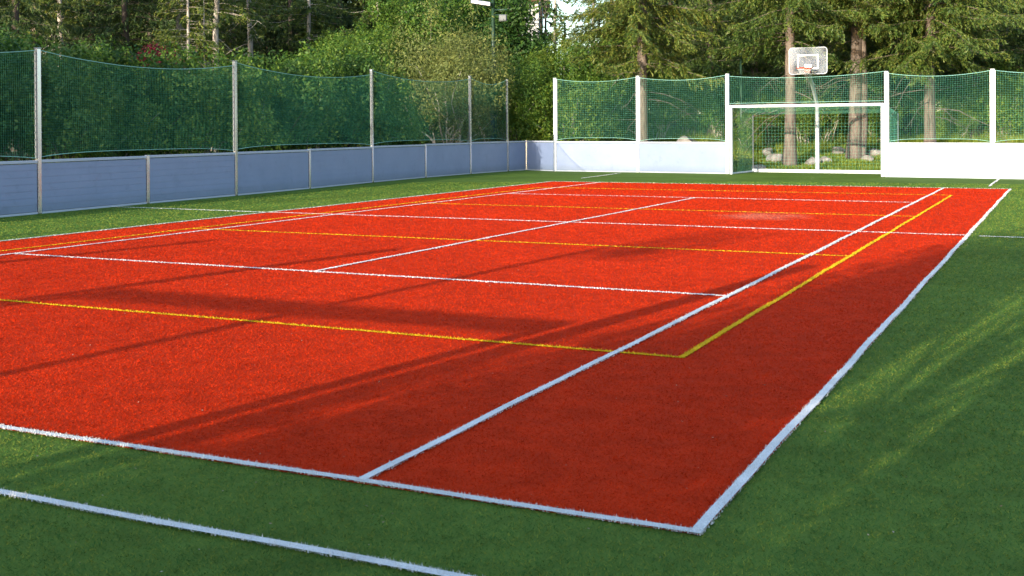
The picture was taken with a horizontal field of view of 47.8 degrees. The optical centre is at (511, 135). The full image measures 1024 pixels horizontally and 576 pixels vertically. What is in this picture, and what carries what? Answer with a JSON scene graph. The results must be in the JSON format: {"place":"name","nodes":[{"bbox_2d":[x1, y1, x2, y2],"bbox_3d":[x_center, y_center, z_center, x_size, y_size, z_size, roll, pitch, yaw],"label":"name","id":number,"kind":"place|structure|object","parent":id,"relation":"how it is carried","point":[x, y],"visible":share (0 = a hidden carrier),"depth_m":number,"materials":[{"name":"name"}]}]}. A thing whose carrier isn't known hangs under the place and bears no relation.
{"place":"outdoors","nodes":[
{"label":"outdoors","id":0,"kind":"place"},
{"bbox_2d":[0,113,1023,214],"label":"ground","id":1,"kind":"structure","parent":0,"point":[481,140],"depth_m":51.84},
{"bbox_2d":[0,23,45,160],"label":"broadleaf tree","id":2,"kind":"object","parent":1,"relation":"on","point":[27,37],"visible":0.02,"depth_m":30.98,"materials":[{"name":"green plant"}]},
{"bbox_2d":[0,32,47,160],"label":"leafy shrub","id":3,"kind":"object","parent":1,"relation":"on","point":[11,58],"visible":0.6,"depth_m":23.90,"materials":[{"name":"green plant"}]},
{"bbox_2d":[0,30,91,164],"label":"leafy shrub","id":4,"kind":"object","parent":1,"relation":"on","point":[45,80],"visible":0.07,"depth_m":25.19,"materials":[{"name":"green plant"}]},
{"bbox_2d":[0,0,98,66],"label":"spruce tree","id":5,"kind":"object","parent":1,"relation":"on","point":[47,32],"visible":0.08,"depth_m":44.87,"materials":[{"name":"green plant"}]},
{"bbox_2d":[0,0,104,151],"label":"spruce tree","id":6,"kind":"object","parent":1,"relation":"on","point":[21,6],"visible":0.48,"depth_m":35.92,"materials":[{"name":"green plant"}]},
{"bbox_2d":[0,0,114,58],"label":"spruce tree","id":7,"kind":"object","parent":1,"relation":"on","point":[69,19],"visible":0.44,"depth_m":39.68,"materials":[{"name":"green plant"}]},
{"bbox_2d":[0,39,132,162],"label":"leafy shrub","id":8,"kind":"object","parent":1,"relation":"on","point":[73,136],"visible":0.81,"depth_m":24.55,"materials":[{"name":"green plant"}]},
{"bbox_2d":[26,0,153,63],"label":"spruce tree","id":9,"kind":"object","parent":1,"relation":"on","point":[65,4],"visible":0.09,"depth_m":46.74,"materials":[{"name":"green plant"}]},
{"bbox_2d":[42,34,167,160],"bbox_3d":[-9.481,-0.433,26.539,2.742,3.799,2.854,-1,0,-41],"label":"leafy shrub","id":10,"kind":"object","parent":1,"relation":"on","point":[131,148],"visible":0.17,"depth_m":26.17,"materials":[{"name":"green plant"}]},
{"bbox_2d":[44,0,208,142],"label":"spruce tree","id":11,"kind":"object","parent":1,"relation":"on","point":[142,6],"visible":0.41,"depth_m":39.65,"materials":[{"name":"green plant"}]},
{"bbox_2d":[82,0,202,58],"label":"spruce tree","id":12,"kind":"object","parent":1,"relation":"on","point":[137,33],"visible":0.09,"depth_m":46.48,"materials":[{"name":"green plant"}]},
{"bbox_2d":[87,45,202,159],"bbox_3d":[-8.925,-0.329,26.916,2.591,3.611,2.947,0,0,28],"label":"leafy shrub","id":13,"kind":"object","parent":1,"relation":"on","point":[147,96],"visible":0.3,"depth_m":26.75,"materials":[{"name":"green plant"}]},
{"bbox_2d":[131,41,180,110],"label":"shrub","id":14,"kind":"object","parent":1,"relation":"on","point":[154,48],"visible":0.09,"depth_m":33.30,"materials":[{"name":"green plant"}]},
{"bbox_2d":[121,41,227,157],"bbox_3d":[-8.260,-0.409,27.760,2.742,3.799,2.854,0,0,-18],"label":"leafy shrub","id":15,"kind":"object","parent":1,"relation":"on","point":[189,128],"visible":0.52,"depth_m":27.18,"materials":[{"name":"green plant"}]},
{"bbox_2d":[131,0,239,63],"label":"spruce tree","id":16,"kind":"object","parent":1,"relation":"on","point":[178,26],"visible":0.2,"depth_m":41.87,"materials":[{"name":"green plant"}]},
{"bbox_2d":[149,0,229,146],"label":"spruce tree","id":17,"kind":"object","parent":1,"relation":"on","point":[198,37],"visible":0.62,"depth_m":38.87,"materials":[{"name":"green plant"}]},
{"bbox_2d":[133,0,266,70],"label":"spruce tree","id":18,"kind":"object","parent":1,"relation":"on","point":[229,43],"visible":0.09,"depth_m":46.78,"materials":[{"name":"green plant"}]},
{"bbox_2d":[185,0,226,152],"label":"spruce tree","id":19,"kind":"object","parent":1,"relation":"on","point":[204,18],"visible":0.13,"depth_m":39.50,"materials":[{"name":"green plant"}]},
{"bbox_2d":[149,43,263,157],"bbox_3d":[-7.534,-0.396,28.472,2.854,3.799,2.742,0,0,-6],"label":"leafy shrub","id":20,"kind":"object","parent":1,"relation":"on","point":[226,135],"visible":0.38,"depth_m":28.26,"materials":[{"name":"green plant"}]},
{"bbox_2d":[164,0,272,151],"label":"spruce tree","id":21,"kind":"object","parent":1,"relation":"on","point":[227,12],"visible":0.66,"depth_m":40.98,"materials":[{"name":"green plant"}]},
{"bbox_2d":[190,0,297,81],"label":"spruce tree","id":22,"kind":"object","parent":1,"relation":"on","point":[241,36],"visible":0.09,"depth_m":50.64,"materials":[{"name":"green plant"}]},
{"bbox_2d":[199,46,294,155],"bbox_3d":[-6.848,-0.394,29.524,2.742,3.799,2.854,0,0,5],"label":"leafy shrub","id":23,"kind":"object","parent":1,"relation":"on","point":[264,126],"visible":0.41,"depth_m":28.95,"materials":[{"name":"green plant"}]},
{"bbox_2d":[208,0,295,66],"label":"spruce tree","id":24,"kind":"object","parent":1,"relation":"on","point":[251,34],"visible":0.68,"depth_m":44.81,"materials":[{"name":"green plant"}]},
{"bbox_2d":[229,0,312,71],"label":"spruce tree","id":25,"kind":"object","parent":1,"relation":"on","point":[283,4],"visible":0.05,"depth_m":55.71,"materials":[{"name":"green plant"}]},
{"bbox_2d":[220,50,332,152],"bbox_3d":[-6.383,-0.384,30.494,3.094,3.792,2.721,0,0,-16],"label":"leafy shrub","id":26,"kind":"object","parent":1,"relation":"on","point":[305,117],"visible":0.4,"depth_m":30.00,"materials":[{"name":"green plant"}]},
{"bbox_2d":[240,0,335,77],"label":"spruce tree","id":27,"kind":"object","parent":1,"relation":"on","point":[279,34],"visible":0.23,"depth_m":49.74,"materials":[{"name":"green plant"}]},
{"bbox_2d":[265,0,351,52],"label":"spruce tree","id":28,"kind":"object","parent":1,"relation":"on","point":[307,33],"visible":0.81,"depth_m":48.75,"materials":[{"name":"green plant"}]},
{"bbox_2d":[276,45,344,138],"bbox_3d":[-6.476,-0.951,37.939,2.752,4.040,2.885,0,0,-20],"label":"broadleaf tree","id":29,"kind":"object","parent":1,"relation":"on","point":[295,58],"visible":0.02,"depth_m":37.57,"materials":[{"name":"green plant"}]},
{"bbox_2d":[264,39,361,149],"bbox_3d":[-5.645,-0.550,31.483,3.016,4.179,3.140,0,0,28],"label":"leafy shrub","id":30,"kind":"object","parent":1,"relation":"on","point":[330,115],"visible":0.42,"depth_m":30.86,"materials":[{"name":"green plant"}]},
{"bbox_2d":[286,0,371,51],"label":"spruce tree","id":31,"kind":"object","parent":1,"relation":"on","point":[338,4],"visible":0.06,"depth_m":54.33,"materials":[{"name":"green plant"}]},
{"bbox_2d":[302,27,355,63],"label":"broadleaf tree","id":32,"kind":"object","parent":1,"relation":"on","point":[325,33],"visible":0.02,"depth_m":45.68,"materials":[{"name":"green plant"}]},
{"bbox_2d":[299,50,399,150],"bbox_3d":[-4.766,-0.453,32.454,3.241,3.972,2.850,0,0,7],"label":"leafy shrub","id":33,"kind":"object","parent":1,"relation":"on","point":[349,70],"visible":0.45,"depth_m":32.02,"materials":[{"name":"green plant"}]},
{"bbox_2d":[310,28,393,144],"bbox_3d":[-5.734,-1.349,40.105,3.462,4.848,3.302,0,0,-9],"label":"broadleaf tree","id":34,"kind":"object","parent":1,"relation":"on","point":[338,46],"visible":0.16,"depth_m":39.50,"materials":[{"name":"green plant"}]},
{"bbox_2d":[311,17,412,105],"bbox_3d":[-5.385,-1.632,41.912,3.847,5.387,3.669,0,0,14],"label":"broadleaf tree","id":35,"kind":"object","parent":1,"relation":"on","point":[375,33],"visible":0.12,"depth_m":41.72,"materials":[{"name":"green plant"}]},
{"bbox_2d":[329,45,419,147],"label":"leafy shrub","id":36,"kind":"object","parent":1,"relation":"on","point":[397,92],"visible":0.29,"depth_m":33.29,"materials":[{"name":"green plant"}]},
{"bbox_2d":[339,0,412,45],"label":"spruce tree","id":37,"kind":"object","parent":1,"relation":"on","point":[356,18],"visible":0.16,"depth_m":46.01,"materials":[{"name":"green plant"}]},
{"bbox_2d":[368,16,430,118],"bbox_3d":[-4.759,-2.013,45.919,3.639,5.956,3.630,0,1,43],"label":"broadleaf tree","id":38,"kind":"object","parent":1,"relation":"on","point":[400,47],"visible":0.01,"depth_m":44.91,"materials":[{"name":"green plant"}]},
{"bbox_2d":[376,101,423,147],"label":"leafy shrub","id":39,"kind":"object","parent":1,"relation":"on","point":[415,130],"visible":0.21,"depth_m":34.30,"materials":[{"name":"green plant"}]},
{"bbox_2d":[351,0,481,118],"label":"broadleaf tree","id":40,"kind":"object","parent":1,"relation":"on","point":[410,11],"visible":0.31,"depth_m":44.10,"materials":[{"name":"green plant"}]},
{"bbox_2d":[389,84,445,146],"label":"leafy shrub","id":41,"kind":"object","parent":1,"relation":"on","point":[425,139],"visible":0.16,"depth_m":38.86,"materials":[{"name":"green plant"}]},
{"bbox_2d":[379,0,516,145],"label":"willow shrub","id":42,"kind":"object","parent":1,"relation":"on","point":[464,59],"visible":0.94,"depth_m":38.00,"materials":[{"name":"green plant"}]},
{"bbox_2d":[416,0,525,142],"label":"broadleaf tree","id":43,"kind":"object","parent":1,"relation":"on","point":[460,5],"visible":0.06,"depth_m":46.04,"materials":[{"name":"green plant"}]},
{"bbox_2d":[471,0,506,141],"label":"floodlight mast","id":44,"kind":"object","parent":1,"relation":"on","point":[502,17],"visible":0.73,"depth_m":41.41,"materials":[{"name":"metal"}]},
{"bbox_2d":[458,42,535,143],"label":"willow shrub","id":45,"kind":"object","parent":1,"relation":"on","point":[501,133],"visible":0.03,"depth_m":42.88,"materials":[{"name":"green plant"}]},
{"bbox_2d":[444,0,549,120],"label":"tree","id":46,"kind":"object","parent":1,"relation":"on","point":[537,15],"depth_m":58.76,"materials":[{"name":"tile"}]},
{"bbox_2d":[455,0,565,140],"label":"broadleaf tree","id":47,"kind":"object","parent":1,"relation":"on","point":[527,41],"visible":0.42,"depth_m":45.09,"materials":[{"name":"green plant"}]},
{"bbox_2d":[0,0,1020,115],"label":"distant wood","id":48,"kind":"object","parent":1,"relation":"on","point":[353,3],"visible":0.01,"depth_m":57.37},
{"bbox_2d":[0,170,1023,575],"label":"green turf","id":49,"kind":"structure","parent":1,"relation":"on","point":[902,444],"depth_m":4.42,"materials":[{"name":"plastic"}]},
{"bbox_2d":[0,48,508,217],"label":"pitch fence","id":50,"kind":"object","parent":49,"relation":"on","point":[40,186],"visible":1,"depth_m":24.09,"materials":[{"name":"paint"}]},
{"bbox_2d":[0,182,1007,534],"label":"red court","id":51,"kind":"object","parent":49,"relation":"on","point":[682,442],"visible":1,"depth_m":8.00,"materials":[{"name":"rubber"}]},
{"bbox_2d":[0,187,952,357],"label":"yellow court lines","id":52,"kind":"object","parent":51,"relation":"on","point":[706,341],"visible":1,"depth_m":9.34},
{"bbox_2d":[0,173,1023,575],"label":"white court lines","id":53,"kind":"object","parent":49,"relation":"on","point":[708,517],"visible":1,"depth_m":5.00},
{"bbox_2d":[509,140,553,170],"bbox_3d":[0.755,0.646,37.924,1.492,0.998,1.054,0,0,26],"label":"pitch fence","id":54,"kind":"object","parent":49,"relation":"on","point":[531,155],"visible":1,"depth_m":38.11,"materials":[{"name":"paint"}]},
{"bbox_2d":[553,74,729,173],"bbox_3d":[3.967,-0.372,36.104,5.938,3.025,0.247,0,0,30],"label":"pitch fence","id":55,"kind":"object","parent":49,"relation":"on","point":[635,156],"visible":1,"depth_m":36.14,"materials":[{"name":"paint"}]},
{"bbox_2d":[729,71,883,103],"bbox_3d":[8.397,-1.381,33.265,4.582,0.823,0.031,0,0,34],"label":"ball net","id":56,"kind":"object","parent":55,"relation":"attached to","point":[777,83],"visible":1,"depth_m":33.21,"materials":[{"name":"fabric"}]},
{"bbox_2d":[729,103,898,176],"bbox_3d":[8.886,0.102,33.986,4.454,2.050,2.075,0,0,30],"label":"football goal","id":57,"kind":"object","parent":49,"relation":"on","point":[787,107],"visible":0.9,"depth_m":34.20,"materials":[{"name":"white metal"}]},
{"bbox_2d":[884,69,1023,178],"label":"pitch fence","id":58,"kind":"object","parent":49,"relation":"on","point":[992,160],"visible":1,"depth_m":30.96,"materials":[{"name":"paint"}]},
{"bbox_2d":[1,123,1023,190],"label":"wild grass","id":59,"kind":"structure","parent":1,"relation":"on","point":[843,162],"depth_m":39.77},
{"bbox_2d":[281,108,754,167],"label":"yellow flowers","id":60,"kind":"object","parent":1,"relation":"on","point":[738,156],"visible":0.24,"depth_m":37.22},
{"bbox_2d":[482,54,561,142],"bbox_3d":[0.337,-0.763,39.963,2.981,4.175,2.844,0,0,28],"label":"broadleaf tree","id":61,"kind":"object","parent":1,"relation":"on","point":[527,95],"visible":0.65,"depth_m":39.30,"materials":[{"name":"green plant"}]},
{"bbox_2d":[510,76,552,142],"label":"leafy shrub","id":62,"kind":"object","parent":1,"relation":"on","point":[535,134],"visible":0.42,"depth_m":39.15,"materials":[{"name":"green plant"}]},
{"bbox_2d":[502,48,574,128],"bbox_3d":[1.011,-1.024,42.098,2.897,4.398,2.899,0,0,-1],"label":"broadleaf tree","id":63,"kind":"object","parent":1,"relation":"on","point":[541,56],"visible":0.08,"depth_m":41.81,"materials":[{"name":"green plant"}]},
{"bbox_2d":[532,0,565,36],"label":"pine tree","id":64,"kind":"object","parent":1,"relation":"on","point":[546,15],"visible":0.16,"depth_m":57.88,"materials":[{"name":"green plant"}]},
{"bbox_2d":[533,0,575,47],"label":"pine tree","id":65,"kind":"object","parent":1,"relation":"on","point":[555,7],"visible":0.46,"depth_m":51.88,"materials":[{"name":"green plant"}]},
{"bbox_2d":[524,35,585,94],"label":"broadleaf tree","id":66,"kind":"object","parent":1,"relation":"on","point":[554,53],"visible":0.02,"depth_m":43.90,"materials":[{"name":"green plant"}]},
{"bbox_2d":[530,73,606,142],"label":"leafy shrub","id":67,"kind":"object","parent":1,"relation":"on","point":[565,118],"visible":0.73,"depth_m":39.14,"materials":[{"name":"green plant"}]},
{"bbox_2d":[546,35,636,137],"bbox_3d":[2.921,-1.401,42.083,3.558,4.983,3.394,0,0,5],"label":"broadleaf tree","id":68,"kind":"object","parent":1,"relation":"on","point":[581,70],"visible":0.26,"depth_m":41.67,"materials":[{"name":"green plant"}]},
{"bbox_2d":[568,70,626,140],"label":"leafy shrub","id":69,"kind":"object","parent":1,"relation":"on","point":[610,129],"visible":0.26,"depth_m":40.42,"materials":[{"name":"green plant"}]},
{"bbox_2d":[558,0,663,84],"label":"spruce tree","id":70,"kind":"object","parent":1,"relation":"on","point":[581,20],"visible":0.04,"depth_m":49.76,"materials":[{"name":"green plant"}]},
{"bbox_2d":[598,88,635,140],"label":"leafy shrub","id":71,"kind":"object","parent":1,"relation":"on","point":[627,118],"visible":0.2,"depth_m":43.58,"materials":[{"name":"green plant"}]},
{"bbox_2d":[587,30,655,110],"bbox_3d":[4.095,-1.916,45.871,3.422,5.192,3.421,0,0,34],"label":"broadleaf tree","id":72,"kind":"object","parent":1,"relation":"on","point":[634,88],"visible":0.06,"depth_m":45.41,"materials":[{"name":"green plant"}]},
{"bbox_2d":[548,0,735,143],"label":"spruce tree","id":73,"kind":"object","parent":1,"relation":"on","point":[641,41],"visible":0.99,"depth_m":38.03,"materials":[{"name":"green plant"}]},
{"bbox_2d":[631,64,694,141],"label":"leafy shrub","id":74,"kind":"object","parent":1,"relation":"on","point":[659,114],"visible":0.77,"depth_m":45.25,"materials":[{"name":"green plant"}]},
{"bbox_2d":[627,0,721,129],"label":"spruce tree","id":75,"kind":"object","parent":1,"relation":"on","point":[671,3],"visible":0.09,"depth_m":51.58,"materials":[{"name":"green plant"}]},
{"bbox_2d":[675,136,697,143],"bbox_3d":[6.712,0.389,43.515,1.005,0.808,0.836,0,0,35],"label":"boulder","id":76,"kind":"object","parent":1,"relation":"on","point":[684,140],"visible":0.26,"depth_m":43.26,"materials":[{"name":"stone"}]},
{"bbox_2d":[665,67,713,135],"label":"leafy shrub","id":77,"kind":"object","parent":1,"relation":"on","point":[689,125],"visible":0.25,"depth_m":46.38,"materials":[{"name":"green plant"}]},
{"bbox_2d":[653,0,776,136],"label":"spruce tree","id":78,"kind":"object","parent":1,"relation":"on","point":[735,62],"visible":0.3,"depth_m":46.44,"materials":[{"name":"green plant"}]},
{"bbox_2d":[685,65,748,141],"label":"leafy shrub","id":79,"kind":"object","parent":1,"relation":"on","point":[715,112],"visible":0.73,"depth_m":44.60,"materials":[{"name":"green plant"}]},
{"bbox_2d":[740,53,742,151],"bbox_3d":[8.034,-1.109,40.493,0.100,4.125,0.100,0,0,26],"label":"net pole","id":80,"kind":"object","parent":1,"relation":"on","point":[741,92],"visible":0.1,"depth_m":40.46,"materials":[{"name":"metal"}]},
{"bbox_2d":[681,0,810,108],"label":"spruce tree","id":81,"kind":"object","parent":1,"relation":"on","point":[762,66],"visible":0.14,"depth_m":48.78,"materials":[{"name":"green plant"}]},
{"bbox_2d":[733,97,763,138],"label":"leafy shrub","id":82,"kind":"object","parent":1,"relation":"on","point":[745,103],"visible":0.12,"depth_m":43.85,"materials":[{"name":"green plant"}]},
{"bbox_2d":[733,112,765,151],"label":"leafy shrub","id":83,"kind":"object","parent":1,"relation":"on","point":[747,130],"visible":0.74,"depth_m":40.20,"materials":[{"name":"green plant"}]},
{"bbox_2d":[746,93,784,147],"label":"leafy shrub","id":84,"kind":"object","parent":1,"relation":"on","point":[773,129],"visible":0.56,"depth_m":41.79,"materials":[{"name":"green plant"}]},
{"bbox_2d":[752,84,784,131],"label":"leafy shrub","id":85,"kind":"object","parent":1,"relation":"on","point":[760,95],"visible":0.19,"depth_m":45.83,"materials":[{"name":"green plant"}]},
{"bbox_2d":[766,154,782,162],"bbox_3d":[8.757,0.840,38.459,0.704,0.523,0.622,0,0,-23],"label":"boulder","id":86,"kind":"object","parent":1,"relation":"on","point":[771,157],"visible":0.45,"depth_m":38.20,"materials":[{"name":"stone"}]},
{"bbox_2d":[696,0,871,165],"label":"spruce tree","id":87,"kind":"object","parent":1,"relation":"on","point":[790,22],"visible":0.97,"depth_m":37.27,"materials":[{"name":"green plant"}]},
{"bbox_2d":[782,92,827,144],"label":"leafy shrub","id":88,"kind":"object","parent":1,"relation":"on","point":[803,129],"visible":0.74,"depth_m":41.67,"materials":[{"name":"green plant"}]},
{"bbox_2d":[789,47,827,169],"bbox_3d":[9.045,-0.719,34.319,1.101,3.685,3.670,0,0,26],"label":"basketball hoop","id":89,"kind":"object","parent":1,"relation":"on","point":[808,68],"visible":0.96,"depth_m":34.30,"materials":[{"name":"white metal"}]},
{"bbox_2d":[736,1,886,138],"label":"spruce tree","id":90,"kind":"object","parent":1,"relation":"on","point":[780,63],"visible":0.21,"depth_m":43.41,"materials":[{"name":"green plant"}]},
{"bbox_2d":[807,89,848,141],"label":"leafy shrub","id":91,"kind":"object","parent":1,"relation":"on","point":[835,122],"visible":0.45,"depth_m":42.16,"materials":[{"name":"green plant"}]},
{"bbox_2d":[811,87,848,135],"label":"leafy shrub","id":92,"kind":"object","parent":1,"relation":"on","point":[839,129],"visible":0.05,"depth_m":43.65,"materials":[{"name":"green plant"}]},
{"bbox_2d":[799,1,874,82],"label":"spruce tree","id":93,"kind":"object","parent":1,"relation":"on","point":[838,53],"visible":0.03,"depth_m":49.80,"materials":[{"name":"green plant"}]},
{"bbox_2d":[832,146,845,154],"bbox_3d":[11.294,0.576,39.808,0.514,0.436,0.725,0,0,17],"label":"boulder","id":94,"kind":"object","parent":1,"relation":"on","point":[838,150],"visible":0.64,"depth_m":39.54,"materials":[{"name":"stone"}]},
{"bbox_2d":[763,0,939,160],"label":"spruce tree","id":95,"kind":"object","parent":1,"relation":"on","point":[856,145],"visible":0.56,"depth_m":38.23,"materials":[{"name":"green plant"}]},
{"bbox_2d":[847,74,901,138],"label":"leafy shrub","id":96,"kind":"object","parent":1,"relation":"on","point":[872,88],"visible":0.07,"depth_m":42.55,"materials":[{"name":"green plant"}]},
{"bbox_2d":[868,93,903,142],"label":"leafy shrub","id":97,"kind":"object","parent":1,"relation":"on","point":[874,118],"visible":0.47,"depth_m":41.14,"materials":[{"name":"green plant"}]},
{"bbox_2d":[815,0,965,138],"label":"spruce tree","id":98,"kind":"object","parent":1,"relation":"on","point":[913,98],"visible":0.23,"depth_m":42.24,"materials":[{"name":"green plant"}]},
{"bbox_2d":[838,0,967,125],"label":"spruce tree","id":99,"kind":"object","parent":1,"relation":"on","point":[914,63],"depth_m":47.68,"materials":[{"name":"green plant"}]},
{"bbox_2d":[872,61,947,136],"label":"leafy shrub","id":100,"kind":"object","parent":1,"relation":"on","point":[910,116],"visible":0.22,"depth_m":42.62,"materials":[{"name":"green plant"}]},
{"bbox_2d":[822,0,1023,144],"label":"spruce tree","id":101,"kind":"object","parent":1,"relation":"on","point":[930,32],"visible":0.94,"depth_m":36.74,"materials":[{"name":"green plant"}]},
{"bbox_2d":[883,0,1023,140],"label":"spruce tree","id":102,"kind":"object","parent":1,"relation":"on","point":[977,60],"visible":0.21,"depth_m":40.38,"materials":[{"name":"green plant"}]},
{"bbox_2d":[935,97,979,139],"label":"leafy shrub","id":103,"kind":"object","parent":1,"relation":"on","point":[954,127],"visible":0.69,"depth_m":39.75,"materials":[{"name":"green plant"}]},
{"bbox_2d":[935,63,1011,137],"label":"leafy shrub","id":104,"kind":"object","parent":1,"relation":"on","point":[970,87],"visible":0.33,"depth_m":40.66,"materials":[{"name":"green plant"}]},
{"bbox_2d":[943,0,1023,92],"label":"spruce tree","id":105,"kind":"object","parent":1,"relation":"on","point":[1006,39],"visible":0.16,"depth_m":41.77,"materials":[{"name":"green plant"}]},
{"bbox_2d":[970,61,1023,139],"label":"leafy shrub","id":106,"kind":"object","parent":1,"relation":"on","point":[1013,113],"visible":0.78,"depth_m":39.59,"materials":[{"name":"green plant"}]},
{"bbox_2d":[543,0,942,113],"label":"sky","id":107,"kind":"structure","parent":0,"point":[567,10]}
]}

